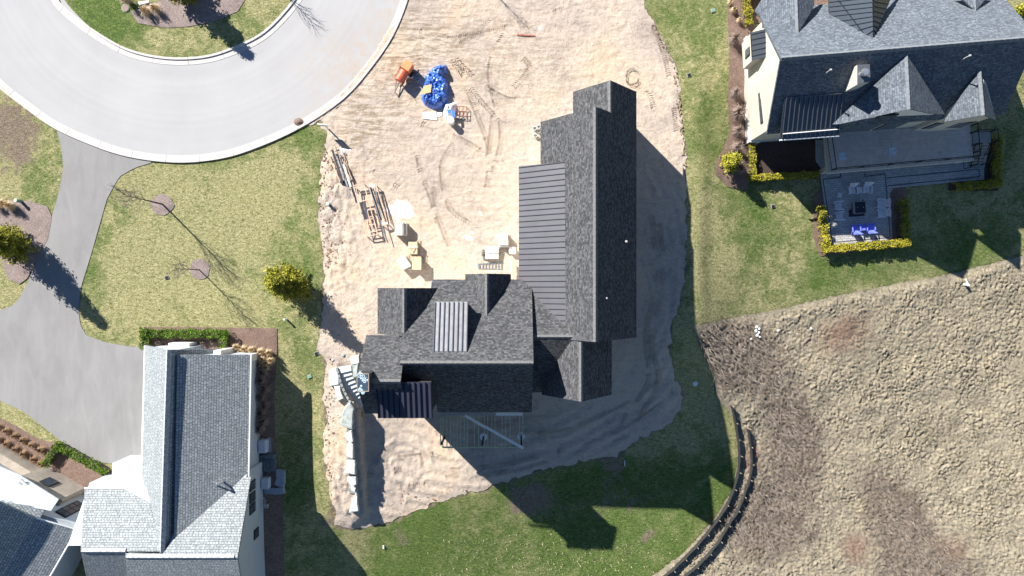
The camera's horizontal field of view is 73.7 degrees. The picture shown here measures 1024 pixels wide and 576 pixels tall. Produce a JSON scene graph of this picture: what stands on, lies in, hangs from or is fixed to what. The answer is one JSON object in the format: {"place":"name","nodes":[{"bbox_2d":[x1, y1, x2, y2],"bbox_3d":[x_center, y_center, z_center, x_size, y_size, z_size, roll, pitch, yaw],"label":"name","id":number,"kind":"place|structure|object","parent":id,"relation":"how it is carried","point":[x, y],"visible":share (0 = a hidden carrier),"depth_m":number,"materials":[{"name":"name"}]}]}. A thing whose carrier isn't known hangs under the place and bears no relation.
{"place":"outdoors","nodes":[
{"label":"outdoors","id":0,"kind":"place"},
{"bbox_2d":[0,130,151,462],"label":"driveway","id":1,"kind":"structure","parent":0,"point":[66,379],"depth_m":61.28,"materials":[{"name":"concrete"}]},
{"bbox_2d":[65,0,291,56],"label":"island lawn","id":2,"kind":"structure","parent":0,"point":[111,20],"depth_m":61.21,"materials":[{"name":"green plant"}]},
{"bbox_2d":[119,0,243,27],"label":"mulch bed","id":3,"kind":"object","parent":2,"relation":"on","point":[189,14],"visible":0.96,"depth_m":61.14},
{"bbox_2d":[139,5,151,17],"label":"ornamental grass","id":4,"kind":"object","parent":3,"relation":"on","point":[145,11],"depth_m":60.60,"materials":[{"name":"plant"}]},
{"bbox_2d":[150,3,162,15],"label":"ornamental grass","id":5,"kind":"object","parent":3,"relation":"on","point":[155,9],"depth_m":60.56,"materials":[{"name":"plant"}]},
{"bbox_2d":[170,0,196,5],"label":"pine tree","id":6,"kind":"object","parent":3,"relation":"on","point":[186,2],"visible":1,"depth_m":60.49,"materials":[{"name":"green plant"}]},
{"bbox_2d":[0,0,403,154],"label":"road","id":7,"kind":"structure","parent":0,"point":[305,58],"depth_m":61.30,"materials":[{"name":"asphalt"}]},
{"bbox_2d":[51,0,301,64],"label":"island kerb","id":8,"kind":"structure","parent":7,"relation":"on","point":[279,21],"depth_m":61.27,"materials":[{"name":"concrete"}]},
{"bbox_2d":[0,0,407,162],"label":"kerb","id":9,"kind":"structure","parent":7,"relation":"on","point":[5,88],"depth_m":61.27,"materials":[{"name":"concrete"}]},
{"bbox_2d":[307,26,396,124],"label":"gutter sand","id":10,"kind":"structure","parent":7,"relation":"on","point":[380,48],"depth_m":61.27,"materials":[{"name":"sand"}]},
{"bbox_2d":[0,0,1023,575],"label":"lawn","id":11,"kind":"structure","parent":0,"point":[242,222],"depth_m":62.58,"materials":[{"name":"green plant"}]},
{"bbox_2d":[0,201,51,283],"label":"mulch bed","id":12,"kind":"object","parent":11,"relation":"on","point":[31,219],"visible":0.66,"depth_m":61.24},
{"bbox_2d":[3,200,16,211],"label":"ornamental grass","id":13,"kind":"object","parent":12,"relation":"on","point":[11,206],"depth_m":60.53,"materials":[{"name":"plant"}]},
{"bbox_2d":[0,220,39,266],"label":"pine tree","id":14,"kind":"object","parent":12,"relation":"on","point":[13,242],"visible":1,"depth_m":59.33,"materials":[{"name":"green plant"}]},
{"bbox_2d":[0,418,111,486],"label":"mulch bed","id":15,"kind":"object","parent":11,"relation":"on","point":[75,471],"visible":0.38,"depth_m":61.17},
{"bbox_2d":[36,446,45,454],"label":"ornamental grass","id":16,"kind":"object","parent":15,"relation":"on","point":[42,449],"depth_m":60.76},
{"bbox_2d":[40,440,108,475],"bbox_3d":[-38.815,15.858,60.774,5.797,1.069,2.660,29,90,0],"label":"hedge","id":17,"kind":"object","parent":15,"relation":"on","point":[102,469],"visible":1,"depth_m":60.53,"materials":[{"name":"green plant"}]},
{"bbox_2d":[0,342,264,575],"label":"house","id":18,"kind":"structure","parent":11,"relation":"on","point":[181,494],"depth_m":56.31,"materials":[{"name":"grey"}]},
{"bbox_2d":[39,477,58,486],"bbox_3d":[-40.052,16.801,59.080,0.959,1.300,0.130,29,90,0],"label":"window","id":19,"kind":"structure","parent":18,"relation":"in","point":[49,481],"depth_m":58.99,"materials":[{"name":"black glass"}]},
{"bbox_2d":[55,500,81,517],"bbox_3d":[-37.602,18.867,58.280,1.033,2.900,0.160,29,90,0],"label":"window","id":20,"kind":"structure","parent":18,"relation":"in","point":[74,507],"depth_m":57.95,"materials":[{"name":"black glass"}]},
{"bbox_2d":[249,490,255,503],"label":"window","id":21,"kind":"structure","parent":18,"relation":"in","point":[252,496],"depth_m":59.15,"materials":[{"name":"black glass"}]},
{"bbox_2d":[249,501,255,515],"bbox_3d":[-22.550,19.125,59.280,0.130,1.300,0.857,0,90,0],"label":"window","id":22,"kind":"structure","parent":18,"relation":"in","point":[252,508],"depth_m":59.15,"materials":[{"name":"black glass"}]},
{"bbox_2d":[151,193,174,214],"bbox_3d":[-31.456,-7.485,61.255,1.921,0.030,1.927,-36,90,0],"label":"mulch bed","id":23,"kind":"object","parent":11,"relation":"on","point":[166,207],"visible":0.95,"depth_m":61.25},
{"bbox_2d":[108,181,162,219],"bbox_3d":[-31.236,-7.226,57.690,3.132,7.680,3.276,-24,90,0],"label":"bare tree","id":24,"kind":"object","parent":23,"relation":"on","point":[129,195],"visible":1,"depth_m":56.07,"materials":[{"name":"brown plant"}]},
{"bbox_2d":[190,259,209,279],"bbox_3d":[-28.031,-1.692,61.255,1.772,0.030,1.878,0,90,0],"label":"mulch bed","id":25,"kind":"object","parent":11,"relation":"on","point":[202,265],"visible":0.99,"depth_m":61.25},
{"bbox_2d":[165,254,199,278],"bbox_3d":[-27.825,-1.735,58.751,2.205,5.558,2.633,0,90,0],"label":"bare tree","id":26,"kind":"object","parent":25,"relation":"on","point":[176,268],"visible":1,"depth_m":57.41,"materials":[{"name":"brown plant"}]},
{"bbox_2d":[144,327,284,575],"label":"mulch bed","id":27,"kind":"object","parent":11,"relation":"on","point":[260,338],"visible":0.56,"depth_m":61.82,"materials":[{"name":"soil"}]},
{"bbox_2d":[138,327,229,349],"bbox_3d":[-29.097,4.502,60.726,7.932,1.330,2.153,0,90,0],"label":"hedge","id":28,"kind":"object","parent":27,"relation":"on","point":[148,336],"visible":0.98,"depth_m":60.40,"materials":[{"name":"green plant"}]},
{"bbox_2d":[254,423,266,437],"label":"ornamental grass","id":29,"kind":"object","parent":27,"relation":"on","point":[260,429],"depth_m":60.99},
{"bbox_2d":[255,393,266,402],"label":"ornamental grass","id":30,"kind":"object","parent":27,"relation":"on","point":[262,397],"depth_m":60.90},
{"bbox_2d":[255,372,268,388],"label":"ornamental grass","id":31,"kind":"object","parent":27,"relation":"on","point":[261,380],"depth_m":60.78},
{"bbox_2d":[255,407,268,419],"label":"ornamental grass","id":32,"kind":"object","parent":27,"relation":"on","point":[260,413],"depth_m":61.01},
{"bbox_2d":[255,414,271,427],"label":"ornamental grass","id":33,"kind":"object","parent":27,"relation":"on","point":[261,421],"depth_m":60.91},
{"bbox_2d":[256,366,270,378],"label":"ornamental grass","id":34,"kind":"object","parent":27,"relation":"on","point":[260,374],"depth_m":60.77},
{"bbox_2d":[257,383,270,395],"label":"ornamental grass","id":35,"kind":"object","parent":27,"relation":"on","point":[263,389],"depth_m":60.83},
{"bbox_2d":[257,399,270,412],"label":"ornamental grass","id":36,"kind":"object","parent":27,"relation":"on","point":[261,405],"depth_m":61.09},
{"bbox_2d":[258,437,270,452],"bbox_3d":[-22.319,14.233,61.572,0.950,0.810,1.400,0,90,0],"label":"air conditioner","id":37,"kind":"object","parent":27,"relation":"on","point":[264,445],"visible":1,"depth_m":61.21,"materials":[{"name":"metal"}]},
{"bbox_2d":[261,476,270,488],"bbox_3d":[-22.179,17.573,61.602,0.660,0.805,0.990,0,90,0],"label":"condenser unit","id":38,"kind":"object","parent":27,"relation":"on","point":[266,482],"visible":1,"depth_m":61.20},
{"bbox_2d":[263,459,270,472],"bbox_3d":[-22.214,16.084,61.927,0.677,0.474,1.357,0,90,0],"label":"flagstone","id":39,"kind":"object","parent":27,"relation":"on","point":[266,465],"visible":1,"depth_m":61.70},
{"bbox_2d":[259,453,275,459],"bbox_3d":[-22.262,15.257,61.819,1.707,0.522,0.550,0,90,0],"label":"flagstone","id":40,"kind":"object","parent":27,"relation":"on","point":[271,456],"visible":0.94,"depth_m":61.57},
{"bbox_2d":[270,458,276,471],"bbox_3d":[-21.678,16.036,62.001,0.597,0.460,1.262,0,90,0],"label":"flagstone","id":41,"kind":"object","parent":27,"relation":"on","point":[273,465],"visible":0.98,"depth_m":61.78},
{"bbox_2d":[264,487,285,494],"bbox_3d":[-21.555,18.415,61.989,1.953,0.439,0.644,0,90,0],"label":"flagstone","id":42,"kind":"object","parent":27,"relation":"on","point":[275,491],"visible":0.92,"depth_m":61.78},
{"bbox_2d":[274,469,285,487],"bbox_3d":[-21.102,17.289,62.083,0.988,0.446,1.748,0,90,0],"label":"flagstone","id":43,"kind":"object","parent":11,"relation":"on","point":[280,481],"visible":1,"depth_m":61.87,"materials":[{"name":"stone"}]},
{"bbox_2d":[261,262,313,305],"bbox_3d":[-19.736,-0.461,58.389,4.249,6.481,3.899,0,90,0],"label":"bush","id":44,"kind":"object","parent":11,"relation":"on","point":[286,282],"visible":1,"depth_m":58.14,"materials":[{"name":"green plant"}]},
{"bbox_2d":[317,0,687,528],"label":"sand lot","id":45,"kind":"structure","parent":11,"relation":"on","point":[373,121],"depth_m":61.27,"materials":[{"name":"sand"}]},
{"bbox_2d":[328,148,351,181],"bbox_3d":[-15.406,-10.915,61.100,1.225,0.410,3.136,-22,90,0],"label":"timber crate","id":46,"kind":"object","parent":45,"relation":"on","point":[341,165],"visible":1,"depth_m":60.90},
{"bbox_2d":[331,149,343,181],"bbox_3d":[-15.553,-10.914,60.810,0.200,0.050,2.966,-18,90,0],"label":"metal panel","id":47,"kind":"object","parent":46,"relation":"on","point":[337,166],"visible":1,"depth_m":60.78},
{"bbox_2d":[329,355,359,512],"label":"retaining wall","id":48,"kind":"structure","parent":45,"relation":"on","point":[347,421],"depth_m":61.28,"materials":[{"name":"stone"}]},
{"bbox_2d":[335,365,362,411],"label":"stone stairs","id":49,"kind":"structure","parent":45,"relation":"on","point":[347,381],"depth_m":61.54,"materials":[{"name":"stone"}]},
{"bbox_2d":[353,183,377,236],"bbox_3d":[-13.118,-6.969,60.985,1.205,0.670,4.953,-15,90,0],"label":"lumber stack","id":50,"kind":"object","parent":45,"relation":"on","point":[366,230],"visible":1,"depth_m":60.67,"materials":[{"name":"brown wood"}]},
{"bbox_2d":[368,184,387,225],"bbox_3d":[-11.880,-7.465,60.980,0.897,0.679,4.020,-19,90,0],"label":"lumber pile","id":51,"kind":"object","parent":45,"relation":"on","point":[385,223],"visible":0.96,"depth_m":60.68,"materials":[{"name":"wood"}]},
{"bbox_2d":[394,60,414,92],"bbox_3d":[-9.776,-18.777,60.650,1.350,1.361,3.106,32,90,0],"label":"mortar mixer","id":52,"kind":"object","parent":45,"relation":"on","point":[405,69],"visible":1,"depth_m":60.09,"materials":[{"name":"orange paint"}]},
{"bbox_2d":[404,255,411,270],"bbox_3d":[-9.464,-2.232,61.260,1.000,0.130,1.150,-30,90,0],"label":"pallet","id":53,"kind":"object","parent":45,"relation":"on","point":[408,257],"visible":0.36,"depth_m":61.20,"materials":[{"name":"brown wood"}]},
{"bbox_2d":[397,256,411,271],"bbox_3d":[-9.306,-2.038,60.851,1.227,0.923,1.593,-28,90,0],"label":"wrapped bundle","id":54,"kind":"object","parent":53,"relation":"on","point":[404,263],"visible":0.85,"depth_m":60.43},
{"bbox_2d":[409,240,420,253],"bbox_3d":[-8.714,-3.661,61.260,1.020,0.130,1.200,0,90,0],"label":"pallet","id":55,"kind":"object","parent":45,"relation":"on","point":[419,246],"visible":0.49,"depth_m":61.20,"materials":[{"name":"brown wood"}]},
{"bbox_2d":[408,242,417,253],"bbox_3d":[-8.786,-3.551,60.815,0.920,0.750,1.080,0,90,0],"label":"carton stack","id":56,"kind":"object","parent":55,"relation":"on","point":[413,247],"visible":1,"depth_m":60.47,"materials":[{"name":"brown cardboard"}]},
{"bbox_2d":[416,256,426,269],"bbox_3d":[-8.143,-2.232,61.260,1.000,0.130,1.250,0,90,0],"label":"pallet","id":57,"kind":"object","parent":45,"relation":"on","point":[424,262],"visible":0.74,"depth_m":61.20,"materials":[{"name":"brown wood"}]},
{"bbox_2d":[412,257,421,269],"bbox_3d":[-8.429,-2.196,60.718,0.760,0.925,1.160,0,90,0],"label":"plywood stack","id":58,"kind":"object","parent":57,"relation":"on","point":[416,263],"visible":1,"depth_m":60.26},
{"bbox_2d":[423,111,436,119],"bbox_3d":[-7.379,-15.439,61.230,1.282,0.080,0.779,0,90,0],"label":"white sheet","id":59,"kind":"object","parent":45,"relation":"on","point":[430,115],"visible":1,"depth_m":61.19,"materials":[{"name":"paint"}]},
{"bbox_2d":[421,65,448,108],"bbox_3d":[-6.889,-18.031,60.773,2.487,0.994,3.980,0,90,0],"label":"tarpaulin","id":60,"kind":"object","parent":45,"relation":"on","point":[437,97],"visible":0.99,"depth_m":60.60,"materials":[{"name":"plastic"}]},
{"bbox_2d":[420,84,431,94],"bbox_3d":[-7.611,-17.569,60.385,1.173,0.050,0.702,-12,90,0],"label":"plywood sheet","id":61,"kind":"object","parent":60,"relation":"on","point":[426,89],"visible":1,"depth_m":60.36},
{"bbox_2d":[442,102,456,119],"bbox_3d":[-5.581,-15.864,60.942,1.334,0.656,1.612,0,90,0],"label":"plastic bag","id":62,"kind":"object","parent":45,"relation":"on","point":[451,106],"visible":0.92,"depth_m":60.93,"materials":[{"name":"white paint"}]},
{"bbox_2d":[440,412,524,448],"bbox_3d":[-2.608,12.757,62.896,7.678,4.181,3.298,0,90,0],"label":"deck frame","id":63,"kind":"object","parent":45,"relation":"on","point":[483,436],"visible":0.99,"depth_m":61.01,"materials":[{"name":"wood"}]},
{"bbox_2d":[478,262,501,268],"bbox_3d":[-1.952,-1.980,61.237,2.191,0.154,0.650,-1,90,0],"label":"step ladder","id":64,"kind":"object","parent":45,"relation":"on","point":[488,265],"visible":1,"depth_m":61.17,"materials":[{"name":"metal"}]},
{"bbox_2d":[485,246,498,258],"bbox_3d":[-1.804,-3.140,60.907,1.235,0.425,1.130,0,90,0],"label":"block stack","id":65,"kind":"object","parent":45,"relation":"on","point":[491,252],"visible":1,"depth_m":60.75,"materials":[{"name":"concrete"}]},
{"bbox_2d":[356,80,635,417],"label":"house","id":66,"kind":"structure","parent":45,"relation":"on","point":[557,317],"depth_m":53.26,"materials":[{"name":"grey"}]},
{"bbox_2d":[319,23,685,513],"bbox_3d":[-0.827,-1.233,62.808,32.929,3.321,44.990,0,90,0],"label":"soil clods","id":67,"kind":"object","parent":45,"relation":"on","point":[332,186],"visible":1,"depth_m":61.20,"materials":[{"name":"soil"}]},
{"bbox_2d":[511,261,515,274],"bbox_3d":[0.124,-1.751,60.755,0.389,0.050,1.273,0,90,0],"label":"plywood sheet","id":68,"kind":"object","parent":45,"relation":"on","point":[513,267],"visible":1,"depth_m":60.73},
{"bbox_2d":[372,5,678,488],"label":"tyre prints","id":69,"kind":"object","parent":45,"relation":"on","point":[470,221],"visible":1,"depth_m":61.26,"materials":[{"name":"sand"}]},
{"bbox_2d":[436,530,703,575],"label":"dry stalks","id":70,"kind":"object","parent":11,"relation":"on","point":[556,553],"visible":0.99,"depth_m":67.13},
{"bbox_2d":[715,0,753,190],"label":"mulch bed","id":71,"kind":"object","parent":11,"relation":"on","point":[736,78],"visible":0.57,"depth_m":61.80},
{"bbox_2d":[718,150,742,174],"bbox_3d":[19.566,-11.334,60.940,1.963,3.267,2.130,-39,90,0],"label":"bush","id":72,"kind":"object","parent":71,"relation":"on","point":[731,161],"visible":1,"depth_m":60.63,"materials":[{"name":"yellow plant"}]},
{"bbox_2d":[727,31,744,46],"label":"bare shrub","id":73,"kind":"object","parent":71,"relation":"on","point":[734,39],"visible":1,"depth_m":60.49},
{"bbox_2d":[729,86,742,101],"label":"bare shrub","id":74,"kind":"object","parent":71,"relation":"on","point":[735,93],"visible":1,"depth_m":61.03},
{"bbox_2d":[729,125,745,139],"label":"bare shrub","id":75,"kind":"object","parent":71,"relation":"on","point":[737,132],"visible":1,"depth_m":61.52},
{"bbox_2d":[728,104,747,123],"bbox_3d":[20.308,-15.731,61.333,2.031,1.722,2.056,13,90,0],"label":"bare shrub","id":76,"kind":"object","parent":71,"relation":"on","point":[738,113],"visible":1,"depth_m":61.14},
{"bbox_2d":[729,141,747,153],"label":"bare shrub","id":77,"kind":"object","parent":71,"relation":"on","point":[737,146],"visible":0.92,"depth_m":61.60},
{"bbox_2d":[736,162,748,174],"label":"bare shrub","id":78,"kind":"object","parent":71,"relation":"on","point":[741,168],"visible":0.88,"depth_m":61.58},
{"bbox_2d":[749,138,822,180],"bbox_3d":[25.189,-11.868,62.850,7.196,0.581,4.046,0,90,0],"label":"mulch bed","id":79,"kind":"object","parent":11,"relation":"on","point":[788,156],"visible":0.76,"depth_m":62.85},
{"bbox_2d":[747,143,820,181],"bbox_3d":[24.842,-11.488,62.437,6.774,1.472,3.643,0,90,0],"label":"hedge","id":80,"kind":"object","parent":79,"relation":"on","point":[753,175],"visible":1,"depth_m":62.12,"materials":[{"name":"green plant"}]},
{"bbox_2d":[750,0,827,22],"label":"mulch bed","id":81,"kind":"object","parent":11,"relation":"on","point":[754,4],"visible":0.06,"depth_m":61.22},
{"bbox_2d":[740,0,753,26],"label":"hedge","id":82,"kind":"object","parent":81,"relation":"on","point":[747,10],"visible":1,"depth_m":60.49,"materials":[{"name":"yellow plant"}]},
{"bbox_2d":[813,186,906,255],"bbox_3d":[32.564,-6.751,63.780,9.357,1.272,7.575,0,90,0],"label":"mulch bed","id":83,"kind":"object","parent":11,"relation":"on","point":[897,194],"visible":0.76,"depth_m":63.73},
{"bbox_2d":[815,197,911,254],"bbox_3d":[32.604,-5.666,63.346,8.955,2.125,4.718,-5,90,0],"label":"hedge","id":84,"kind":"object","parent":83,"relation":"on","point":[902,241],"visible":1,"depth_m":63.18,"materials":[{"name":"green leaves"},{"name":"foliage"}]},
{"bbox_2d":[742,0,1023,173],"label":"house","id":85,"kind":"structure","parent":11,"relation":"on","point":[864,85],"depth_m":54.39,"materials":[{"name":"grey"}]},
{"bbox_2d":[758,92,762,123],"bbox_3d":[21.304,-15.446,58.430,0.150,0.550,2.700,-5,90,0],"label":"window","id":86,"kind":"structure","parent":85,"relation":"in","point":[759,100],"depth_m":58.37,"materials":[{"name":"glass"}]},
{"bbox_2d":[840,125,879,132],"bbox_3d":[30.101,-13.931,59.630,3.352,2.400,0.130,-5,90,0],"label":"window","id":87,"kind":"structure","parent":85,"relation":"in","point":[864,128],"depth_m":59.56,"materials":[{"name":"black glass"}]},
{"bbox_2d":[875,114,898,118],"bbox_3d":[30.459,-13.960,55.480,1.516,0.900,0.130,-5,90,0],"label":"window","id":88,"kind":"structure","parent":85,"relation":"in","point":[887,115],"depth_m":55.21,"materials":[{"name":"black glass"}]},
{"bbox_2d":[873,123,905,129],"bbox_3d":[33.044,-14.168,59.630,1.915,2.400,0.130,-5,90,0],"label":"window","id":89,"kind":"structure","parent":85,"relation":"in","point":[887,126],"depth_m":59.60,"materials":[{"name":"black glass"}]},
{"bbox_2d":[921,122,943,128],"bbox_3d":[36.637,-14.066,59.030,1.171,2.200,0.130,-2,90,0],"label":"window","id":90,"kind":"structure","parent":85,"relation":"in","point":[935,124],"depth_m":58.95,"materials":[{"name":"black glass"}]},
{"bbox_2d":[948,144,997,190],"bbox_3d":[43.281,-11.486,63.809,4.946,0.854,4.722,0,90,0],"label":"mulch bed","id":91,"kind":"object","parent":11,"relation":"on","point":[951,186],"visible":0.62,"depth_m":63.96,"materials":[{"name":"soil"}]},
{"bbox_2d":[952,134,1003,191],"bbox_3d":[43.329,-11.571,63.384,4.634,1.718,5.318,0,90,0],"label":"hedge","id":92,"kind":"object","parent":91,"relation":"on","point":[995,180],"visible":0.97,"depth_m":63.29,"materials":[{"name":"green plant"}]},
{"bbox_2d":[968,128,999,169],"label":"stone stairs","id":93,"kind":"structure","parent":11,"relation":"on","point":[986,141],"depth_m":61.41,"materials":[{"name":"grey stone"}]},
{"bbox_2d":[1014,3,1023,17],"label":"pine tree","id":94,"kind":"object","parent":11,"relation":"on","point":[1019,10],"visible":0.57,"depth_m":60.66,"materials":[{"name":"yellow plant"}]},
{"bbox_2d":[652,255,1023,575],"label":"meadow","id":95,"kind":"structure","parent":0,"point":[932,370],"depth_m":67.19,"materials":[{"name":"plant"}]},
{"bbox_2d":[663,405,741,575],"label":"silt fence","id":96,"kind":"object","parent":95,"relation":"on","point":[703,537],"visible":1,"depth_m":66.70,"materials":[{"name":"black fabric"}]},
{"bbox_2d":[684,428,754,575],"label":"silt fence","id":97,"kind":"object","parent":95,"relation":"on","point":[704,558],"visible":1,"depth_m":66.84,"materials":[{"name":"black fabric"}]},
{"bbox_2d":[815,140,983,244],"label":"patio","id":98,"kind":"structure","parent":0,"point":[840,230],"depth_m":63.54,"materials":[{"name":"stone"}]},
{"bbox_2d":[823,179,832,243],"bbox_3d":[29.326,-7.070,63.459,0.099,0.701,6.032,-11,90,0],"label":"paving border","id":99,"kind":"object","parent":98,"relation":"on","point":[827,210],"visible":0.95,"depth_m":63.34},
{"bbox_2d":[831,200,843,209],"bbox_3d":[30.001,-7.592,62.857,1.020,1.040,0.880,-3,90,0],"label":"adirondack chair","id":100,"kind":"object","parent":98,"relation":"on","point":[837,205],"visible":1,"depth_m":63.01,"materials":[{"name":"grey plastic"}]},
{"bbox_2d":[832,211,844,220],"bbox_3d":[30.150,-6.619,62.950,1.020,1.040,0.880,-6,90,0],"label":"adirondack chair","id":101,"kind":"object","parent":98,"relation":"on","point":[838,214],"visible":1,"depth_m":63.09,"materials":[{"name":"grey plastic"}]},
{"bbox_2d":[847,183,858,194],"bbox_3d":[31.392,-9.103,62.807,0.880,1.040,1.020,-3,90,0],"label":"adirondack chair","id":102,"kind":"object","parent":98,"relation":"on","point":[851,191],"visible":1,"depth_m":62.85,"materials":[{"name":"grey plastic"}]},
{"bbox_2d":[850,223,862,234],"bbox_3d":[31.867,-5.429,63.177,0.880,1.040,1.020,-5,90,0],"label":"adirondack chair","id":103,"kind":"object","parent":98,"relation":"on","point":[855,228],"visible":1,"depth_m":63.28,"materials":[{"name":"blue plastic"}]},
{"bbox_2d":[849,200,864,216],"bbox_3d":[32.010,-7.425,63.456,1.450,0.025,1.500,-4,90,0],"label":"outdoor mat","id":104,"kind":"object","parent":98,"relation":"on","point":[851,214],"visible":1,"depth_m":63.44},
{"bbox_2d":[851,201,866,213],"bbox_3d":[32.005,-7.425,63.126,1.190,0.590,1.150,-4,90,0],"label":"fire pit table","id":105,"kind":"object","parent":104,"relation":"on","point":[858,207],"visible":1,"depth_m":62.85,"materials":[{"name":"black metal"}]},
{"bbox_2d":[862,182,874,193],"bbox_3d":[32.772,-9.207,62.885,0.880,1.040,1.020,3,90,0],"label":"adirondack chair","id":106,"kind":"object","parent":98,"relation":"on","point":[867,189],"visible":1,"depth_m":62.81,"materials":[{"name":"grey plastic"}]},
{"bbox_2d":[865,222,877,233],"bbox_3d":[33.274,-5.532,63.285,0.880,1.040,1.020,-5,90,0],"label":"adirondack chair","id":107,"kind":"object","parent":98,"relation":"on","point":[870,227],"visible":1,"depth_m":63.31,"materials":[{"name":"blue plastic"}]},
{"bbox_2d":[864,173,890,236],"bbox_3d":[34.863,-8.107,63.679,1.902,0.919,6.518,-27,90,0],"label":"paving border","id":108,"kind":"object","parent":98,"relation":"on","point":[886,194],"visible":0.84,"depth_m":63.49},
{"bbox_2d":[875,198,890,207],"bbox_3d":[34.285,-7.846,63.121,1.020,1.040,0.880,0,90,0],"label":"adirondack chair","id":109,"kind":"object","parent":98,"relation":"on","point":[881,202],"visible":1,"depth_m":63.04,"materials":[{"name":"grey plastic"}]},
{"bbox_2d":[876,207,891,217],"bbox_3d":[34.370,-6.964,63.223,1.020,1.040,0.880,-6,90,0],"label":"adirondack chair","id":110,"kind":"object","parent":98,"relation":"on","point":[883,212],"visible":1,"depth_m":63.20,"materials":[{"name":"grey plastic"}]},
{"bbox_2d":[886,169,979,185],"bbox_3d":[39.294,-10.326,63.691,9.028,0.579,0.835,-6,90,0],"label":"paving border","id":111,"kind":"object","parent":98,"relation":"on","point":[934,173],"visible":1,"depth_m":63.72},
{"bbox_3d":[-9.821,-5.232,61.260,1.050,0.130,1.150,0,90,0],"label":"pallet","id":112,"kind":"object","parent":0,"visible":0},
{"bbox_2d":[395,223,406,235],"bbox_3d":[-9.857,-5.215,60.725,0.988,0.910,1.115,0,90,0],"label":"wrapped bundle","id":113,"kind":"object","parent":112,"relation":"on","point":[400,229],"visible":1,"depth_m":60.27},
{"bbox_3d":[-0.679,-4.232,61.260,1.000,0.130,1.200,0,90,0],"label":"pallet","id":114,"kind":"object","parent":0,"visible":0},
{"bbox_2d":[499,234,508,246],"bbox_3d":[-0.750,-4.224,60.770,0.950,0.840,1.160,0,90,0],"label":"wrapped bundle","id":115,"kind":"object","parent":114,"relation":"on","point":[503,240],"visible":1,"depth_m":60.37,"materials":[{"name":"white plastic"}]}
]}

